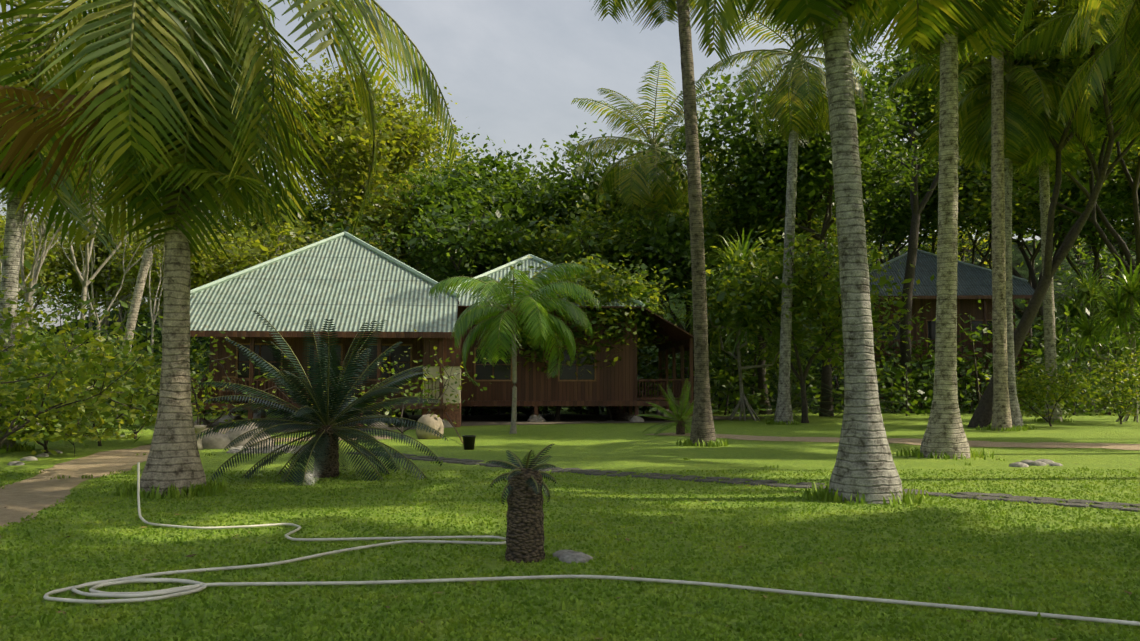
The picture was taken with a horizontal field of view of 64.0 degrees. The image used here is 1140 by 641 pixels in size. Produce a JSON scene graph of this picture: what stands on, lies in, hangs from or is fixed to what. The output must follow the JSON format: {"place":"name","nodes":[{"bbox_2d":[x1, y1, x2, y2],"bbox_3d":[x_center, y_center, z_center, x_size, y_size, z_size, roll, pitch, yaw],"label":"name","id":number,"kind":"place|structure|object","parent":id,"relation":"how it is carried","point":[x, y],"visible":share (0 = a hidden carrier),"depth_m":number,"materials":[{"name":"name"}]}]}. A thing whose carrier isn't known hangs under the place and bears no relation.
{"place":"outdoors","nodes":[
{"label":"outdoors","id":0,"kind":"place"},
{"bbox_2d":[0,435,392,537],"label":"dirt path","id":1,"kind":"structure","parent":0,"point":[29,496],"depth_m":14.44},
{"bbox_2d":[0,0,1122,327],"label":"sky","id":2,"kind":"structure","parent":0,"point":[515,69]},
{"bbox_2d":[0,407,1139,640],"bbox_3d":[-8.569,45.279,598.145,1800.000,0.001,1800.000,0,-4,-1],"label":"lawn","id":3,"kind":"structure","parent":0,"point":[622,447],"depth_m":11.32,"materials":[{"name":"green plant"}]},
{"bbox_2d":[0,207,94,342],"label":"tree","id":4,"kind":"object","parent":3,"relation":"on","point":[47,277],"visible":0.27,"depth_m":60.74,"materials":[{"name":"green plant"}]},
{"bbox_2d":[0,196,95,426],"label":"thin tree","id":5,"kind":"object","parent":3,"relation":"on","point":[34,247],"visible":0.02,"depth_m":34.13,"materials":[{"name":"grey plant"}]},
{"bbox_2d":[0,200,96,315],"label":"tree","id":6,"kind":"object","parent":3,"relation":"on","point":[31,260],"visible":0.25,"depth_m":50.79,"materials":[{"name":"green plant"}]},
{"bbox_2d":[0,188,99,291],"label":"thin tree","id":7,"kind":"object","parent":3,"relation":"on","point":[29,237],"depth_m":46.13,"materials":[{"name":"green plant"}]},
{"bbox_2d":[1,153,126,438],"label":"thin tree","id":8,"kind":"object","parent":3,"relation":"on","point":[39,265],"visible":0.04,"depth_m":26.32,"materials":[{"name":"grey plant"}]},
{"bbox_2d":[0,318,135,445],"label":"bush","id":9,"kind":"object","parent":3,"relation":"on","point":[21,419],"visible":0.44,"depth_m":18.96,"materials":[{"name":"green plant"}]},
{"bbox_2d":[0,331,145,455],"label":"bush","id":10,"kind":"object","parent":3,"relation":"on","point":[68,436],"visible":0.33,"depth_m":19.63,"materials":[{"name":"green plant"}]},
{"bbox_2d":[14,295,152,417],"bbox_3d":[-15.573,1.217,25.533,6.762,4.462,5.836,0,-4,-1],"label":"bush","id":11,"kind":"object","parent":3,"relation":"on","point":[22,325],"visible":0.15,"depth_m":25.66,"materials":[{"name":"green plant"}]},
{"bbox_2d":[38,205,156,341],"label":"tree","id":12,"kind":"object","parent":3,"relation":"on","point":[98,284],"visible":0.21,"depth_m":59.32,"materials":[{"name":"green plant"}]},
{"bbox_2d":[60,79,134,426],"bbox_3d":[-13.609,-2.413,26.786,8.715,11.891,8.164,0,-4,-1],"label":"thin tree","id":13,"kind":"object","parent":3,"relation":"on","point":[85,283],"visible":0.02,"depth_m":26.46,"materials":[{"name":"grey plant"}]},
{"bbox_2d":[0,256,203,454],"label":"bush","id":14,"kind":"object","parent":3,"relation":"on","point":[91,366],"visible":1,"depth_m":15.79,"materials":[{"name":"green plant"}]},
{"bbox_2d":[74,185,135,335],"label":"thin tree","id":15,"kind":"object","parent":3,"relation":"on","point":[129,300],"visible":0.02,"depth_m":58.40,"materials":[{"name":"green plant"}]},
{"bbox_2d":[1,330,211,446],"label":"bush","id":16,"kind":"object","parent":3,"relation":"on","point":[143,381],"visible":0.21,"depth_m":23.33,"materials":[{"name":"green plant"}]},
{"bbox_2d":[17,313,198,430],"bbox_3d":[-15.740,1.698,29.488,6.748,4.083,5.911,-1,-4,18],"label":"bush","id":17,"kind":"object","parent":3,"relation":"on","point":[45,330],"visible":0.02,"depth_m":29.32,"materials":[{"name":"green plant"}]},
{"bbox_2d":[1,188,219,422],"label":"thin tree","id":18,"kind":"object","parent":3,"relation":"on","point":[98,321],"visible":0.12,"depth_m":38.61,"materials":[{"name":"green plant"}]},
{"bbox_2d":[54,333,217,438],"bbox_3d":[-12.754,1.977,26.138,4.426,3.029,5.656,0,-4,-1],"label":"bush","id":19,"kind":"object","parent":3,"relation":"on","point":[145,412],"visible":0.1,"depth_m":25.94,"materials":[{"name":"green plant"}]},
{"bbox_2d":[0,0,275,451],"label":"palm","id":20,"kind":"object","parent":3,"relation":"on","point":[12,243],"visible":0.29,"depth_m":21.45,"materials":[{"name":"green plant"}]},
{"bbox_2d":[82,208,260,408],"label":"tree","id":21,"kind":"object","parent":3,"relation":"on","point":[154,282],"visible":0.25,"depth_m":48.32,"materials":[{"name":"green plant"}]},
{"bbox_2d":[105,188,237,417],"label":"thin tree","id":22,"kind":"object","parent":3,"relation":"on","point":[153,317],"visible":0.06,"depth_m":45.11,"materials":[{"name":"grey plant"}]},
{"bbox_2d":[194,425,206,449],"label":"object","id":23,"kind":"object","parent":3,"relation":"on","point":[199,428],"visible":0.44,"depth_m":21.55,"materials":[{"name":"beige stone"}]},
{"bbox_2d":[103,328,310,431],"bbox_3d":[-9.765,1.735,24.264,5.056,3.252,5.182,0,-4,-1],"label":"bush","id":24,"kind":"object","parent":3,"relation":"on","point":[214,412],"visible":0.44,"depth_m":24.53,"materials":[{"name":"green plant"}]},
{"bbox_2d":[104,27,310,424],"bbox_3d":[-15.263,-4.104,37.113,8.741,16.873,8.441,0,-4,-1],"label":"palm","id":25,"kind":"object","parent":3,"relation":"on","point":[139,289],"visible":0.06,"depth_m":36.29,"materials":[{"name":"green plant"}]},
{"bbox_2d":[98,196,326,411],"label":"tree","id":26,"kind":"object","parent":3,"relation":"on","point":[234,243],"depth_m":54.67,"materials":[{"name":"green plant"}]},
{"bbox_2d":[202,425,273,448],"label":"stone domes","id":27,"kind":"structure","parent":3,"relation":"on","point":[219,440],"depth_m":22.16,"materials":[{"name":"grey stone"}]},
{"bbox_2d":[151,204,328,415],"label":"tree","id":28,"kind":"object","parent":3,"relation":"on","point":[258,253],"visible":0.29,"depth_m":46.55,"materials":[{"name":"green plant"}]},
{"bbox_2d":[0,0,619,499],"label":"palm","id":29,"kind":"object","parent":3,"relation":"on","point":[176,130],"visible":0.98,"depth_m":12.43,"materials":[{"name":"green plant"}]},
{"bbox_2d":[199,171,439,277],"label":"tree","id":30,"kind":"object","parent":3,"relation":"on","point":[319,207],"visible":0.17,"depth_m":57.14,"materials":[{"name":"green plant"}]},
{"bbox_2d":[197,311,447,485],"bbox_3d":[-4.041,1.694,15.141,4.205,3.676,4.198,0,-4,-1],"label":"cycad plant","id":31,"kind":"object","parent":3,"relation":"on","point":[327,434],"visible":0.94,"depth_m":14.92,"materials":[{"name":"green plant"}]},
{"bbox_2d":[190,232,461,428],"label":"house","id":32,"kind":"structure","parent":3,"relation":"on","point":[348,284],"depth_m":35.06,"materials":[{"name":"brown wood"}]},
{"bbox_2d":[253,208,414,414],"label":"tree","id":33,"kind":"object","parent":3,"relation":"on","point":[373,242],"visible":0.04,"depth_m":49.03,"materials":[{"name":"green plant"}]},
{"bbox_2d":[203,417,474,432],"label":"soil","id":34,"kind":"structure","parent":3,"relation":"on","point":[216,423],"depth_m":34.94,"materials":[{"name":"brown soil"}]},
{"bbox_2d":[311,330,494,437],"bbox_3d":[-4.782,1.923,26.572,5.150,3.203,5.006,0,-4,-1],"label":"bush","id":35,"kind":"object","parent":3,"relation":"on","point":[401,430],"visible":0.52,"depth_m":26.77,"materials":[{"name":"green plant"}]},
{"bbox_2d":[314,151,504,410],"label":"tree","id":36,"kind":"object","parent":3,"relation":"on","point":[381,206],"visible":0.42,"depth_m":54.87,"materials":[{"name":"green plant"}]},
{"bbox_2d":[416,414,443,438],"bbox_3d":[-4.039,3.054,26.289,0.800,0.700,0.800,0,-4,-1],"label":"rock","id":37,"kind":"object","parent":3,"relation":"on","point":[433,421],"depth_m":26.00,"materials":[{"name":"beige stone"}]},
{"bbox_2d":[446,412,462,442],"bbox_3d":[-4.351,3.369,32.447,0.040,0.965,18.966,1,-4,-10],"label":"broom pole","id":38,"kind":"object","parent":3,"relation":"on","point":[454,428],"visible":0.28,"depth_m":27.36,"materials":[{"name":"brown wood"}]},
{"bbox_2d":[369,153,562,410],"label":"tree","id":39,"kind":"object","parent":3,"relation":"on","point":[423,191],"visible":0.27,"depth_m":52.48,"materials":[{"name":"green plant"}]},
{"bbox_2d":[462,435,475,449],"bbox_3d":[-2.403,2.904,21.717,0.330,0.330,0.322,0,-4,-1],"label":"bucket","id":40,"kind":"object","parent":3,"relation":"on","point":[468,442],"visible":1,"depth_m":21.60,"materials":[{"name":"black plastic"}]},
{"bbox_2d":[374,179,581,414],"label":"tree","id":41,"kind":"object","parent":3,"relation":"on","point":[472,254],"visible":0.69,"depth_m":47.35,"materials":[{"name":"green plant"}]},
{"bbox_2d":[401,134,585,407],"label":"tree","id":42,"kind":"object","parent":3,"relation":"on","point":[519,171],"visible":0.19,"depth_m":55.95,"materials":[{"name":"green plant"}]},
{"bbox_2d":[429,263,601,433],"bbox_3d":[-1.757,0.902,29.372,5.499,5.653,5.469,0,-4,-1],"label":"manila palm","id":43,"kind":"object","parent":3,"relation":"on","point":[491,288],"visible":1,"depth_m":29.24,"materials":[{"name":"green plant"}]},
{"bbox_2d":[486,444,556,562],"bbox_3d":[-0.416,1.608,7.857,0.614,1.092,0.588,0,-4,-1],"label":"cycad plant","id":44,"kind":"object","parent":3,"relation":"on","point":[525,538],"visible":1,"depth_m":7.75,"materials":[{"name":"brown plant"}]},
{"bbox_2d":[7,444,1062,562],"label":"stones","id":45,"kind":"object","parent":3,"relation":"on","point":[567,556],"visible":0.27,"depth_m":17.24,"materials":[{"name":"grey stone"}]},
{"bbox_2d":[429,121,664,411],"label":"tree","id":46,"kind":"object","parent":3,"relation":"on","point":[589,189],"visible":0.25,"depth_m":52.69,"materials":[{"name":"green plant"}]},
{"bbox_2d":[465,248,655,420],"bbox_3d":[-0.304,0.806,40.749,8.452,7.569,7.738,0,-4,-1],"label":"frangipani tree","id":47,"kind":"object","parent":3,"relation":"on","point":[598,313],"visible":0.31,"depth_m":38.81,"materials":[{"name":"green plant"}]},
{"bbox_2d":[450,254,693,421],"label":"house","id":48,"kind":"structure","parent":3,"relation":"on","point":[615,385],"depth_m":39.10,"materials":[{"name":"brown wood"}]},
{"bbox_2d":[15,287,1139,415],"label":"hedge","id":49,"kind":"object","parent":3,"relation":"on","point":[921,388],"visible":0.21,"depth_m":50.89,"materials":[{"name":"green plant"}]},
{"bbox_2d":[405,414,761,424],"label":"soil","id":50,"kind":"structure","parent":3,"relation":"on","point":[496,419],"depth_m":41.34,"materials":[{"name":"brown soil"}]},
{"bbox_2d":[43,462,1139,625],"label":"garden hose","id":51,"kind":"object","parent":3,"relation":"on","point":[197,586],"visible":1,"depth_m":6.75,"materials":[{"name":"plastic"}]},
{"bbox_2d":[506,188,685,414],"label":"tree","id":52,"kind":"object","parent":3,"relation":"on","point":[595,239],"visible":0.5,"depth_m":47.68,"materials":[{"name":"green plant"}]},
{"bbox_2d":[541,239,686,419],"bbox_3d":[0.958,0.626,41.576,9.112,8.026,8.752,0,-4,-1],"label":"frangipani tree","id":53,"kind":"object","parent":3,"relation":"on","point":[641,291],"visible":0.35,"depth_m":39.71,"materials":[{"name":"green plant"}]},
{"bbox_2d":[547,179,687,409],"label":"tree","id":54,"kind":"object","parent":3,"relation":"on","point":[629,226],"depth_m":56.66,"materials":[{"name":"green plant"}]},
{"bbox_2d":[562,61,736,413],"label":"palm","id":55,"kind":"object","parent":3,"relation":"on","point":[661,181],"visible":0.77,"depth_m":48.60,"materials":[{"name":"green plant"}]},
{"bbox_2d":[589,0,746,446],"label":"palm","id":56,"kind":"object","parent":3,"relation":"on","point":[702,432],"visible":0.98,"depth_m":23.22,"materials":[{"name":"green plant"}]},
{"bbox_2d":[636,379,716,434],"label":"cycad plant","id":57,"kind":"object","parent":3,"relation":"on","point":[679,423],"visible":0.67,"depth_m":28.38,"materials":[{"name":"green plant"}]},
{"bbox_2d":[583,190,782,414],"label":"tree","id":58,"kind":"object","parent":3,"relation":"on","point":[669,249],"visible":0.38,"depth_m":46.88,"materials":[{"name":"green plant"}]},
{"bbox_2d":[638,189,736,399],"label":"tree","id":59,"kind":"object","parent":3,"relation":"on","point":[687,322],"depth_m":57.06,"materials":[{"name":"green plant"}]},
{"bbox_2d":[676,306,750,407],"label":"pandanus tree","id":60,"kind":"object","parent":3,"relation":"on","point":[716,343],"visible":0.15,"depth_m":58.15,"materials":[{"name":"green plant"}]},
{"bbox_2d":[633,163,835,407],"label":"tree","id":61,"kind":"object","parent":3,"relation":"on","point":[703,198],"visible":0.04,"depth_m":55.06,"materials":[{"name":"green plant"}]},
{"bbox_2d":[672,227,814,420],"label":"pandanus tree","id":62,"kind":"object","parent":3,"relation":"on","point":[738,346],"visible":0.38,"depth_m":41.15,"materials":[{"name":"green plant"}]},
{"bbox_2d":[348,451,1139,511],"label":"stone path","id":63,"kind":"structure","parent":3,"relation":"on","point":[1011,498],"depth_m":13.82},
{"bbox_2d":[664,135,880,407],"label":"tree","id":64,"kind":"object","parent":3,"relation":"on","point":[819,213],"depth_m":57.86,"materials":[{"name":"green plant"}]},
{"bbox_2d":[739,359,831,420],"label":"cycad plant","id":65,"kind":"object","parent":3,"relation":"on","point":[794,405],"visible":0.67,"depth_m":41.53,"materials":[{"name":"green plant"}]},
{"bbox_2d":[698,0,873,424],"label":"palm","id":66,"kind":"object","parent":3,"relation":"on","point":[793,111],"visible":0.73,"depth_m":36.58,"materials":[{"name":"green plant"}]},
{"bbox_2d":[680,153,902,414],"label":"tree","id":67,"kind":"object","parent":3,"relation":"on","point":[761,373],"visible":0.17,"depth_m":49.06,"materials":[{"name":"green plant"}]},
{"bbox_2d":[638,39,961,416],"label":"tree","id":68,"kind":"object","parent":3,"relation":"on","point":[769,159],"visible":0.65,"depth_m":45.62,"materials":[{"name":"green plant"}]},
{"bbox_2d":[682,213,933,422],"bbox_3d":[9.886,0.019,38.327,10.038,8.738,9.879,0,-4,-1],"label":"tree","id":69,"kind":"object","parent":3,"relation":"on","point":[759,280],"visible":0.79,"depth_m":37.33,"materials":[{"name":"green plant"}]},
{"bbox_2d":[681,0,984,506],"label":"palm","id":70,"kind":"object","parent":3,"relation":"on","point":[864,471],"visible":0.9,"depth_m":12.17,"materials":[{"name":"grey plant"}]},
{"bbox_2d":[807,353,905,417],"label":"cycad plant","id":71,"kind":"object","parent":3,"relation":"on","point":[878,381],"visible":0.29,"depth_m":45.17,"materials":[{"name":"green plant"}]},
{"bbox_2d":[774,135,989,263],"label":"tree","id":72,"kind":"object","parent":3,"relation":"on","point":[896,227],"visible":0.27,"depth_m":67.03,"materials":[{"name":"green plant"}]},
{"bbox_2d":[858,24,985,412],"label":"tree","id":73,"kind":"object","parent":3,"relation":"on","point":[921,100],"visible":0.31,"depth_m":54.04,"materials":[{"name":"green plant"}]},
{"bbox_2d":[759,0,1117,459],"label":"palm","id":74,"kind":"object","parent":3,"relation":"on","point":[944,437],"visible":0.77,"depth_m":19.44,"materials":[{"name":"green plant"}]},
{"bbox_2d":[880,131,1034,266],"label":"tree","id":75,"kind":"object","parent":3,"relation":"on","point":[973,252],"depth_m":75.00,"materials":[{"name":"green plant"}]},
{"bbox_2d":[929,160,1066,371],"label":"tree","id":76,"kind":"object","parent":3,"relation":"on","point":[1033,257],"depth_m":73.60,"materials":[{"name":"green plant"}]},
{"bbox_2d":[885,0,1128,429],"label":"palm","id":77,"kind":"object","parent":3,"relation":"on","point":[1018,132],"visible":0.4,"depth_m":33.08,"materials":[{"name":"green plant"}]},
{"bbox_2d":[874,0,1139,427],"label":"leaning tree","id":78,"kind":"object","parent":3,"relation":"on","point":[982,416],"visible":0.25,"depth_m":33.29,"materials":[{"name":"green plant"}]},
{"bbox_2d":[976,0,1046,430],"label":"palm","id":79,"kind":"object","parent":3,"relation":"on","point":[1001,416],"visible":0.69,"depth_m":31.68,"materials":[{"name":"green plant"}]},
{"bbox_2d":[898,112,1128,375],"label":"tree","id":80,"kind":"object","parent":3,"relation":"on","point":[1030,268],"visible":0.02,"depth_m":63.66,"materials":[{"name":"green plant"}]},
{"bbox_2d":[912,5,1139,300],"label":"tree","id":81,"kind":"object","parent":3,"relation":"on","point":[1032,184],"visible":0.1,"depth_m":44.19,"materials":[{"name":"green plant"}]},
{"bbox_2d":[958,58,1105,422],"bbox_3d":[20.587,-4.377,39.986,7.720,17.823,8.352,0,-4,-1],"label":"palm","id":82,"kind":"object","parent":3,"relation":"on","point":[1043,171],"visible":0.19,"depth_m":39.36,"materials":[{"name":"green plant"}]},
{"bbox_2d":[927,132,1139,409],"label":"tree","id":83,"kind":"object","parent":3,"relation":"on","point":[974,207],"visible":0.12,"depth_m":60.48,"materials":[{"name":"green plant"}]},
{"bbox_2d":[978,355,1119,426],"bbox_3d":[17.936,2.671,34.502,3.680,2.871,5.107,4,-6,-42],"label":"bush","id":84,"kind":"object","parent":3,"relation":"on","point":[1054,392],"visible":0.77,"depth_m":34.08,"materials":[{"name":"green plant"}]},
{"bbox_2d":[1013,0,1139,143],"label":"palm","id":85,"kind":"object","parent":3,"relation":"on","point":[1102,64],"visible":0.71,"depth_m":28.84,"materials":[{"name":"green plant"}]},
{"bbox_2d":[1019,136,1139,270],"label":"tree","id":86,"kind":"object","parent":3,"relation":"on","point":[1103,204],"visible":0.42,"depth_m":57.15,"materials":[{"name":"green plant"}]},
{"bbox_2d":[1025,260,1139,412],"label":"pandanus tree","id":87,"kind":"object","parent":3,"relation":"on","point":[1072,308],"visible":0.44,"depth_m":53.61,"materials":[{"name":"green plant"}]},
{"bbox_2d":[1055,256,1139,421],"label":"pandanus tree","id":88,"kind":"object","parent":3,"relation":"on","point":[1120,308],"visible":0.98,"depth_m":39.46,"materials":[{"name":"green plant"}]},
{"bbox_2d":[1060,0,1139,83],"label":"palm","id":89,"kind":"object","parent":3,"relation":"on","point":[1131,43],"visible":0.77,"depth_m":22.14,"materials":[{"name":"green plant"}]},
{"bbox_2d":[1060,346,1139,423],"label":"bush","id":90,"kind":"object","parent":3,"relation":"on","point":[1126,389],"visible":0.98,"depth_m":35.97,"materials":[{"name":"green plant"}]},
{"bbox_2d":[1062,366,1138,414],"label":"cycad plant","id":91,"kind":"object","parent":3,"relation":"on","point":[1108,413],"visible":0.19,"depth_m":49.01,"materials":[{"name":"green plant"}]},
{"label":"soil","id":92,"kind":"object","parent":3,"relation":"on","visible":0},
{"bbox_2d":[831,249,1034,411],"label":"house","id":93,"kind":"structure","parent":92,"relation":"on","point":[974,285],"depth_m":59.53,"materials":[{"name":"brown wood"}]},
{"bbox_2d":[37,225,1139,407],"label":"shrubs","id":94,"kind":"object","parent":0,"point":[1018,259],"depth_m":91.05,"materials":[{"name":"green plant"}]},
{"bbox_2d":[260,48,458,215],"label":"tree","id":95,"kind":"object","parent":94,"relation":"on","point":[347,129],"visible":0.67,"depth_m":58.45,"materials":[{"name":"green plant"}]},
{"bbox_2d":[17,49,1139,356],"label":"trees","id":96,"kind":"object","parent":94,"relation":"on","point":[963,253],"visible":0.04,"depth_m":94.05,"materials":[{"name":"green plant"}]},
{"bbox_2d":[645,433,1139,449],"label":"sandy path","id":97,"kind":"structure","parent":0,"point":[912,441],"depth_m":24.25,"materials":[{"name":"beige sand"}]}
]}

